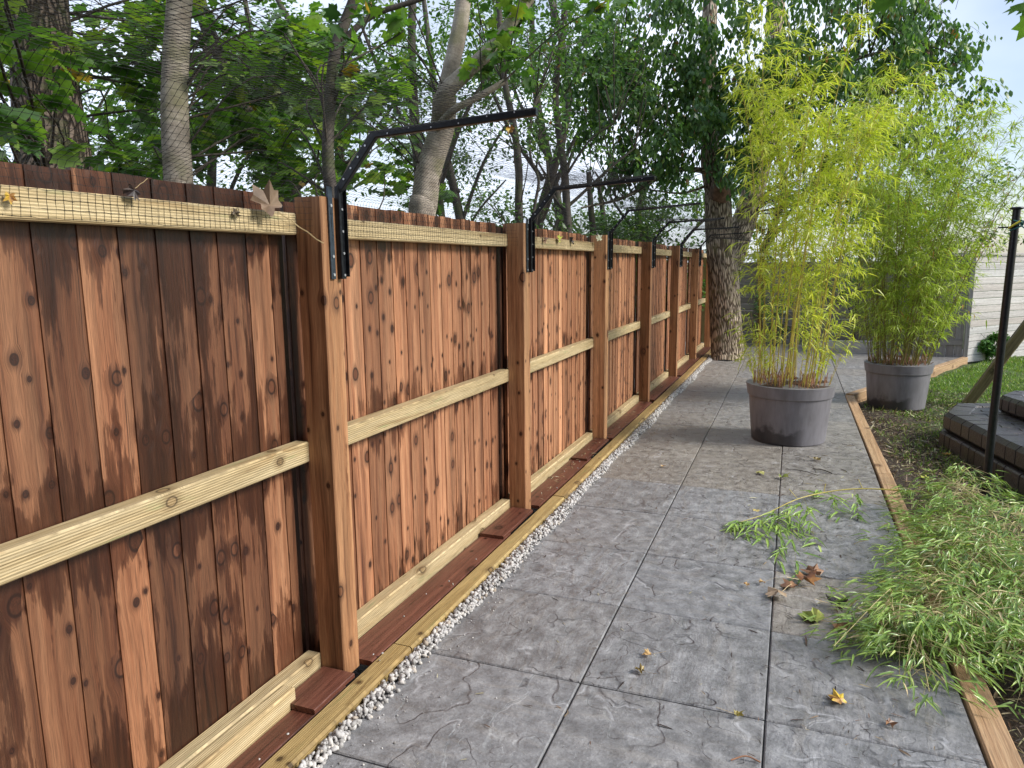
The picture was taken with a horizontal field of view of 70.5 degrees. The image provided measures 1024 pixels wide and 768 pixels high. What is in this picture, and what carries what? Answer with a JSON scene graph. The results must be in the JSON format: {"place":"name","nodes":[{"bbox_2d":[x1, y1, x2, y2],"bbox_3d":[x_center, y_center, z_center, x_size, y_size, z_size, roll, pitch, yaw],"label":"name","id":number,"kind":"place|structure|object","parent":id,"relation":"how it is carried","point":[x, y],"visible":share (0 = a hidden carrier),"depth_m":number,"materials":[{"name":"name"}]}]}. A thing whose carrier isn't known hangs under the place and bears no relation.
{"place":"outdoors","nodes":[
{"label":"outdoors","id":0,"kind":"place"},
{"bbox_2d":[258,355,711,767],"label":"gravel","id":1,"kind":"structure","parent":0,"point":[326,748],"depth_m":3.03,"materials":[{"name":"white gravel"}]},
{"bbox_2d":[0,0,1023,261],"label":"sky","id":2,"kind":"structure","parent":0,"point":[1004,59],"materials":[{"name":"white"}]},
{"bbox_2d":[312,342,986,767],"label":"patio","id":3,"kind":"structure","parent":0,"point":[574,650],"depth_m":2.77,"materials":[{"name":"stone"}]},
{"bbox_2d":[226,686,345,767],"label":"flat board","id":4,"kind":"object","parent":3,"relation":"on","point":[269,744],"visible":0.56,"depth_m":2.18,"materials":[{"name":"red wood"}]},
{"bbox_2d":[290,666,354,714],"bbox_3d":[-0.644,1.018,2.415,0.134,0.020,0.224,3,10,21],"label":"flat board","id":5,"kind":"object","parent":4,"relation":"on","point":[318,690],"visible":0.84,"depth_m":2.40,"materials":[{"name":"red wood"}]},
{"bbox_2d":[358,533,510,665],"bbox_3d":[-0.317,0.897,3.236,0.137,0.022,1.344,3,10,21],"label":"flat board","id":6,"kind":"object","parent":3,"relation":"on","point":[389,629],"visible":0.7,"depth_m":3.06,"materials":[{"name":"red wood"}]},
{"bbox_2d":[479,507,532,538],"bbox_3d":[-0.025,0.757,3.960,0.141,0.019,0.443,3,10,21],"label":"flat board","id":7,"kind":"object","parent":6,"relation":"on","point":[506,523],"visible":1,"depth_m":3.92,"materials":[{"name":"red wood"}]},
{"bbox_2d":[531,458,590,508],"bbox_3d":[0.309,0.633,4.797,0.134,0.020,1.140,3,10,21],"label":"flat board","id":8,"kind":"object","parent":3,"relation":"on","point":[538,496],"visible":0.73,"depth_m":4.68,"materials":[{"name":"red wood"}]},
{"bbox_2d":[571,438,608,460],"bbox_3d":[0.601,0.493,5.518,0.127,0.018,0.641,3,10,21],"label":"flat board","id":9,"kind":"object","parent":8,"relation":"on","point":[587,452],"visible":0.94,"depth_m":5.47,"materials":[{"name":"red wood"}]},
{"bbox_2d":[607,401,651,439],"bbox_3d":[1.066,0.319,6.687,0.132,0.021,1.660,3,10,21],"label":"flat board","id":10,"kind":"object","parent":3,"relation":"on","point":[615,430],"visible":0.74,"depth_m":6.60,"materials":[{"name":"red wood"}]},
{"bbox_2d":[635,663,655,673],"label":"fallen leaf","id":11,"kind":"object","parent":3,"relation":"on","point":[641,668],"visible":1,"depth_m":2.55,"materials":[{"name":"brown plant"}]},
{"bbox_2d":[642,648,665,654],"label":"fallen leaf","id":12,"kind":"object","parent":3,"relation":"on","point":[646,652],"visible":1,"depth_m":2.65,"materials":[{"name":"plant"}]},
{"bbox_2d":[650,376,678,401],"bbox_3d":[1.728,0.042,8.338,0.129,0.021,1.660,3,10,21],"label":"flat board","id":13,"kind":"object","parent":3,"relation":"on","point":[669,381],"visible":0.82,"depth_m":8.29,"materials":[{"name":"red wood"}]},
{"bbox_2d":[677,347,710,376],"bbox_3d":[2.699,-0.362,10.754,0.129,0.022,3.350,3,10,21],"label":"flat board","id":14,"kind":"object","parent":3,"relation":"on","point":[685,367],"visible":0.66,"depth_m":10.38,"materials":[{"name":"red wood"}]},
{"bbox_2d":[541,349,701,499],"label":"board litter","id":15,"kind":"object","parent":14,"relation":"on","point":[570,465],"visible":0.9,"depth_m":6.23,"materials":[{"name":"brown plant"}]},
{"bbox_2d":[437,361,981,767],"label":"patio litter","id":16,"kind":"object","parent":3,"relation":"on","point":[789,616],"visible":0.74,"depth_m":2.82,"materials":[{"name":"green plant"}]},
{"bbox_2d":[717,707,744,715],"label":"fallen leaf","id":17,"kind":"object","parent":3,"relation":"on","point":[737,713],"visible":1,"depth_m":2.28,"materials":[{"name":"yellow plant"}]},
{"bbox_2d":[731,755,760,762],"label":"twig","id":18,"kind":"object","parent":3,"relation":"on","point":[746,756],"visible":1,"depth_m":2.09,"materials":[{"name":"brown wood"}]},
{"bbox_2d":[766,584,790,596],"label":"fallen leaf","id":19,"kind":"object","parent":3,"relation":"on","point":[772,591],"visible":1,"depth_m":3.10,"materials":[{"name":"brown plant"}]},
{"bbox_2d":[780,578,797,587],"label":"fallen leaf","id":20,"kind":"object","parent":3,"relation":"on","point":[786,583],"visible":0.99,"depth_m":3.21,"materials":[{"name":"brown plant"}]},
{"bbox_2d":[788,569,821,585],"bbox_3d":[1.301,0.855,3.207,0.139,0.053,0.110,-9,12,-40],"label":"fallen leaf","id":21,"kind":"object","parent":3,"relation":"on","point":[810,577],"visible":1,"depth_m":3.22,"materials":[{"name":"brown plant"}]},
{"bbox_2d":[800,564,823,576],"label":"fallen leaf","id":22,"kind":"object","parent":3,"relation":"on","point":[808,569],"visible":0.83,"depth_m":3.31,"materials":[{"name":"brown plant"}]},
{"bbox_2d":[797,607,830,622],"bbox_3d":[1.204,0.929,2.884,0.114,0.035,0.141,0,9,5],"label":"fallen leaf","id":23,"kind":"object","parent":3,"relation":"on","point":[812,612],"visible":0.97,"depth_m":2.92,"materials":[{"name":"green plant"}]},
{"bbox_2d":[720,479,915,583],"bbox_3d":[1.595,0.715,3.927,1.519,0.155,0.626,-9,13,-42],"label":"bamboo cane","id":24,"kind":"object","parent":3,"relation":"on","point":[766,529],"visible":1,"depth_m":3.89,"materials":[{"name":"green plant"}]},
{"bbox_2d":[716,0,937,446],"bbox_3d":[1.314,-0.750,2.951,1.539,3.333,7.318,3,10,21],"label":"potted bamboo","id":25,"kind":"object","parent":3,"relation":"on","point":[788,410],"visible":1,"depth_m":5.51,"materials":[{"name":"plant"}]},
{"bbox_2d":[816,594,848,611],"bbox_3d":[1.325,0.893,2.999,0.126,0.047,0.097,5,11,30],"label":"fallen leaf","id":26,"kind":"object","parent":3,"relation":"on","point":[831,599],"visible":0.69,"depth_m":2.99,"materials":[{"name":"green plant"}]},
{"bbox_2d":[822,615,851,631],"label":"fallen leaf","id":27,"kind":"object","parent":3,"relation":"on","point":[835,625],"visible":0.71,"depth_m":2.83,"materials":[{"name":"brown plant"}]},
{"bbox_2d":[828,688,851,703],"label":"fallen leaf","id":28,"kind":"object","parent":3,"relation":"on","point":[837,697],"visible":1,"depth_m":2.36,"materials":[{"name":"yellow plant"}]},
{"bbox_2d":[883,717,896,727],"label":"fallen leaf","id":29,"kind":"object","parent":3,"relation":"on","point":[891,722],"visible":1,"depth_m":2.24,"materials":[{"name":"beige plant"}]},
{"bbox_2d":[801,461,1023,718],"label":"bamboo cuttings heap","id":30,"kind":"object","parent":3,"relation":"on","point":[929,625],"visible":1,"depth_m":2.84,"materials":[{"name":"green plant"}]},
{"bbox_2d":[345,262,1023,762],"bbox_3d":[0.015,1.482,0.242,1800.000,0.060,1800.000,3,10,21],"label":"ground","id":31,"kind":"structure","parent":0,"point":[1005,712],"depth_m":5.42,"materials":[{"name":"soil"}]},
{"bbox_2d":[0,4,189,163],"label":"background tree","id":32,"kind":"object","parent":31,"relation":"on","point":[84,103],"visible":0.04,"depth_m":11.85,"materials":[{"name":"green plant"}]},
{"bbox_2d":[0,0,315,179],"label":"broad tree","id":33,"kind":"object","parent":31,"relation":"on","point":[19,44],"visible":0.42,"depth_m":4.51,"materials":[{"name":"green plant"}]},
{"bbox_2d":[86,30,317,194],"bbox_3d":[-4.624,-2.869,11.136,2.813,5.408,3.475,6,11,36],"label":"background tree","id":34,"kind":"object","parent":31,"relation":"on","point":[210,173],"visible":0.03,"depth_m":10.82,"materials":[{"name":"green plant"}]},
{"bbox_2d":[76,0,387,199],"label":"smooth tree","id":35,"kind":"object","parent":31,"relation":"on","point":[311,25],"visible":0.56,"depth_m":5.23,"materials":[{"name":"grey plant"}]},
{"bbox_2d":[84,0,425,202],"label":"leaning tree","id":36,"kind":"object","parent":31,"relation":"on","point":[130,105],"visible":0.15,"depth_m":7.19,"materials":[{"name":"green plant"}]},
{"bbox_2d":[194,0,351,197],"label":"background tree","id":37,"kind":"object","parent":31,"relation":"on","point":[265,29],"visible":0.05,"depth_m":13.20,"materials":[{"name":"green plant"}]},
{"bbox_2d":[193,0,390,204],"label":"background tree","id":38,"kind":"object","parent":31,"relation":"on","point":[286,13],"visible":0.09,"depth_m":10.53,"materials":[{"name":"green plant"}]},
{"bbox_2d":[249,0,423,208],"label":"slender tree","id":39,"kind":"object","parent":31,"relation":"on","point":[396,21],"visible":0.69,"depth_m":4.67,"materials":[{"name":"green plant"}]},
{"bbox_2d":[0,161,709,767],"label":"timber fence","id":40,"kind":"object","parent":31,"relation":"on","point":[254,477],"visible":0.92,"depth_m":2.21,"materials":[{"name":"brown wood"}]},
{"bbox_2d":[230,208,240,218],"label":"caught leaf","id":41,"kind":"object","parent":40,"relation":"attached to","point":[235,212],"visible":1,"depth_m":2.05,"materials":[{"name":"plant"}]},
{"bbox_2d":[0,0,750,254],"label":"fence net","id":42,"kind":"object","parent":40,"relation":"attached to","point":[574,178],"visible":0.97,"depth_m":1.83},
{"bbox_2d":[2,188,17,203],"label":"caught leaf","id":43,"kind":"object","parent":42,"relation":"attached to","point":[11,198],"visible":1,"depth_m":1.46,"materials":[{"name":"plant"}]},
{"bbox_2d":[122,178,147,200],"bbox_3d":[-0.897,-0.467,1.735,0.022,0.047,0.078,-6,43,22],"label":"caught leaf","id":44,"kind":"object","parent":42,"relation":"attached to","point":[130,191],"visible":1,"depth_m":1.72,"materials":[{"name":"plant"}]},
{"bbox_2d":[250,179,322,242],"bbox_3d":[-0.669,-0.501,2.155,0.060,0.253,0.105,-16,38,43],"label":"caught leaf","id":45,"kind":"object","parent":42,"relation":"attached to","point":[266,198],"visible":1,"depth_m":2.13,"materials":[{"name":"brown plant"}]},
{"bbox_2d":[326,107,537,278],"bbox_3d":[-0.254,-0.563,2.201,0.685,0.481,0.068,3,10,21],"label":"fence bracket","id":46,"kind":"object","parent":40,"relation":"attached to","point":[340,195],"visible":1,"depth_m":2.29,"materials":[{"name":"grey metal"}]},
{"bbox_2d":[506,123,513,134],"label":"caught leaf","id":47,"kind":"object","parent":46,"relation":"hanging from","point":[510,129],"visible":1,"depth_m":2.13,"materials":[{"name":"plant"}]},
{"bbox_2d":[526,176,654,271],"bbox_3d":[0.407,-0.840,3.847,0.685,0.484,0.068,3,10,21],"label":"fence bracket","id":48,"kind":"object","parent":40,"relation":"attached to","point":[530,265],"visible":0.94,"depth_m":3.94,"materials":[{"name":"grey metal"}]},
{"bbox_2d":[596,234,601,243],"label":"caught leaf","id":49,"kind":"object","parent":40,"relation":"attached to","point":[598,238],"visible":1,"depth_m":5.53,"materials":[{"name":"beige plant"}]},
{"bbox_2d":[607,202,700,269],"bbox_3d":[1.068,-1.117,5.493,0.684,0.487,0.068,3,10,21],"label":"fence bracket","id":50,"kind":"object","parent":40,"relation":"attached to","point":[610,252],"visible":0.93,"depth_m":5.61,"materials":[{"name":"grey metal"}]},
{"bbox_2d":[652,217,724,267],"bbox_3d":[1.729,-1.388,7.139,0.684,0.478,0.068,3,10,21],"label":"fence bracket","id":51,"kind":"object","parent":40,"relation":"attached to","point":[654,249],"visible":0.88,"depth_m":7.25,"materials":[{"name":"grey metal"}]},
{"bbox_2d":[680,226,738,266],"bbox_3d":[2.390,-1.661,8.786,0.684,0.474,0.068,3,10,21],"label":"fence bracket","id":52,"kind":"object","parent":40,"relation":"attached to","point":[681,253],"visible":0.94,"depth_m":8.89,"materials":[{"name":"grey metal"}]},
{"bbox_2d":[699,232,749,265],"bbox_3d":[3.052,-1.938,10.432,0.684,0.475,0.068,3,10,21],"label":"fence bracket","id":53,"kind":"object","parent":40,"relation":"attached to","point":[700,254],"visible":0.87,"depth_m":10.53,"materials":[{"name":"grey metal"}]},
{"bbox_2d":[351,0,529,190],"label":"background tree","id":54,"kind":"object","parent":31,"relation":"on","point":[412,40],"visible":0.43,"depth_m":10.14,"materials":[{"name":"green plant"}]},
{"bbox_2d":[372,112,514,224],"bbox_3d":[-1.245,-3.387,15.908,3.320,4.818,2.891,3,10,21],"label":"background tree","id":55,"kind":"object","parent":31,"relation":"on","point":[458,178],"visible":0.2,"depth_m":15.29,"materials":[{"name":"green plant"}]},
{"bbox_2d":[388,0,522,218],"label":"background tree","id":56,"kind":"object","parent":31,"relation":"on","point":[428,32],"visible":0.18,"depth_m":12.59,"materials":[{"name":"green plant"}]},
{"bbox_2d":[260,349,710,767],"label":"fence edging","id":57,"kind":"object","parent":31,"relation":"on","point":[308,738],"visible":0.69,"depth_m":2.83,"materials":[{"name":"brown wood"}]},
{"bbox_2d":[427,0,627,231],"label":"thin tree","id":58,"kind":"object","parent":31,"relation":"on","point":[537,89],"visible":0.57,"depth_m":7.96,"materials":[{"name":"green plant"}]},
{"bbox_2d":[466,0,631,228],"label":"background tree","id":59,"kind":"object","parent":31,"relation":"on","point":[566,114],"visible":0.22,"depth_m":11.68,"materials":[{"name":"green plant"}]},
{"bbox_2d":[459,0,646,230],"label":"background tree","id":60,"kind":"object","parent":31,"relation":"on","point":[539,102],"visible":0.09,"depth_m":13.83,"materials":[{"name":"green plant"}]},
{"bbox_2d":[470,0,691,232],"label":"branchy tree","id":61,"kind":"object","parent":31,"relation":"on","point":[604,75],"visible":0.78,"depth_m":8.90,"materials":[{"name":"green plant"}]},
{"bbox_2d":[523,172,703,274],"bbox_3d":[1.594,-2.062,12.630,2.929,3.209,3.323,-3,10,-17],"label":"background tree","id":62,"kind":"object","parent":31,"relation":"on","point":[590,210],"visible":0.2,"depth_m":12.60,"materials":[{"name":"green plant"}]},
{"bbox_2d":[575,181,678,267],"bbox_3d":[2.047,-2.430,14.548,2.347,3.316,3.341,7,12,37],"label":"background tree","id":63,"kind":"object","parent":31,"relation":"on","point":[599,187],"visible":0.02,"depth_m":14.40,"materials":[{"name":"green plant"}]},
{"bbox_2d":[289,0,1023,215],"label":"forked tree","id":64,"kind":"object","parent":31,"relation":"on","point":[455,72],"visible":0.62,"depth_m":6.34,"materials":[{"name":"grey plant"}]},
{"bbox_2d":[594,148,732,323],"bbox_3d":[2.687,-2.464,13.101,2.682,3.821,3.503,3,10,21],"label":"background tree","id":65,"kind":"object","parent":31,"relation":"on","point":[698,193],"visible":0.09,"depth_m":12.76,"materials":[{"name":"green plant"}]},
{"bbox_2d":[684,129,861,331],"bbox_3d":[5.184,-3.226,14.615,4.007,4.796,2.910,3,10,21],"label":"background tree","id":66,"kind":"object","parent":31,"relation":"on","point":[733,205],"visible":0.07,"depth_m":14.76,"materials":[{"name":"green plant"}]},
{"bbox_2d":[747,282,798,346],"bbox_3d":[4.417,-1.153,12.530,1.062,1.228,0.772,16,19,60],"label":"ivy bush","id":67,"kind":"object","parent":31,"relation":"on","point":[777,330],"visible":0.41,"depth_m":12.47,"materials":[{"name":"green plant"}]},
{"bbox_2d":[550,0,1021,360],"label":"leaning ash tree","id":68,"kind":"object","parent":31,"relation":"on","point":[709,129],"visible":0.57,"depth_m":9.79,"materials":[{"name":"green plant"}]},
{"bbox_2d":[701,253,906,346],"bbox_3d":[5.009,-1.444,12.710,3.420,1.685,0.142,3,10,21],"label":"back fence","id":69,"kind":"object","parent":31,"relation":"on","point":[745,305],"visible":0.15,"depth_m":12.79,"materials":[{"name":"grey wood"}]},
{"bbox_2d":[801,254,865,339],"bbox_3d":[5.447,-1.350,12.215,1.092,1.690,0.568,3,10,21],"label":"dark bush","id":70,"kind":"object","parent":31,"relation":"on","point":[843,293],"visible":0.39,"depth_m":12.05,"materials":[{"name":"green plant"}]},
{"bbox_2d":[808,126,1019,327],"bbox_3d":[8.217,-3.128,15.024,3.806,4.436,3.086,3,10,21],"label":"background tree","id":71,"kind":"object","parent":31,"relation":"on","point":[986,176],"visible":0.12,"depth_m":14.63,"materials":[{"name":"green plant"}]},
{"bbox_2d":[806,60,1023,410],"bbox_3d":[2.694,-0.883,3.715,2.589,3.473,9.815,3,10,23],"label":"potted bamboo","id":72,"kind":"object","parent":31,"relation":"on","point":[902,382],"visible":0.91,"depth_m":7.11,"materials":[{"name":"plant"}]},
{"bbox_2d":[845,357,1023,767],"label":"timber edging","id":73,"kind":"object","parent":31,"relation":"on","point":[998,749],"visible":0.46,"depth_m":2.47,"materials":[{"name":"brown wood"}]},
{"bbox_2d":[859,389,1023,763],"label":"mulch litter","id":74,"kind":"object","parent":31,"relation":"on","point":[995,694],"visible":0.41,"depth_m":5.52,"materials":[{"name":"brown plant"}]},
{"bbox_2d":[864,355,1023,575],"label":"lawn grass","id":75,"kind":"structure","parent":31,"relation":"on","point":[978,373],"depth_m":8.36,"materials":[{"name":"green plant"}]},
{"bbox_2d":[898,217,1023,332],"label":"tall hedge","id":76,"kind":"object","parent":31,"relation":"on","point":[993,237],"visible":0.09,"depth_m":13.70,"materials":[{"name":"green plant"}]},
{"bbox_2d":[902,253,1023,361],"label":"garden shed","id":77,"kind":"structure","parent":31,"relation":"on","point":[991,286],"depth_m":10.86,"materials":[{"name":"white wood"}]},
{"bbox_2d":[912,255,969,356],"bbox_3d":[6.406,-1.118,10.832,0.659,1.580,0.036,3,10,21],"label":"door","id":78,"kind":"structure","parent":77,"relation":"in","point":[956,340],"depth_m":10.82,"materials":[{"name":"grey wood"}]},
{"bbox_2d":[938,391,1023,497],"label":"brick steps","id":79,"kind":"structure","parent":31,"relation":"on","point":[963,433],"depth_m":5.46,"materials":[{"name":"grey brick"}]},
{"bbox_2d":[961,320,1023,402],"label":"leaning timber post","id":80,"kind":"object","parent":31,"relation":"on","point":[985,380],"visible":0.66,"depth_m":7.48,"materials":[{"name":"brown wood"}]},
{"bbox_2d":[968,330,1019,359],"bbox_3d":[7.263,-0.579,10.979,0.752,0.538,0.554,3,10,21],"label":"leafy plant","id":81,"kind":"object","parent":31,"relation":"on","point":[988,347],"visible":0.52,"depth_m":10.86,"materials":[{"name":"green plant"}]},
{"bbox_2d":[981,207,1023,498],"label":"black pole","id":82,"kind":"object","parent":31,"relation":"on","point":[1016,222],"visible":1,"depth_m":4.40,"materials":[{"name":"metal"}]},
{"bbox_2d":[810,340,887,353],"bbox_3d":[5.339,-0.593,11.526,1.124,0.220,0.124,3,10,21],"label":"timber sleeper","id":83,"kind":"object","parent":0,"point":[862,349],"visible":0.32,"depth_m":11.46,"materials":[{"name":"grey wood"}]}
]}

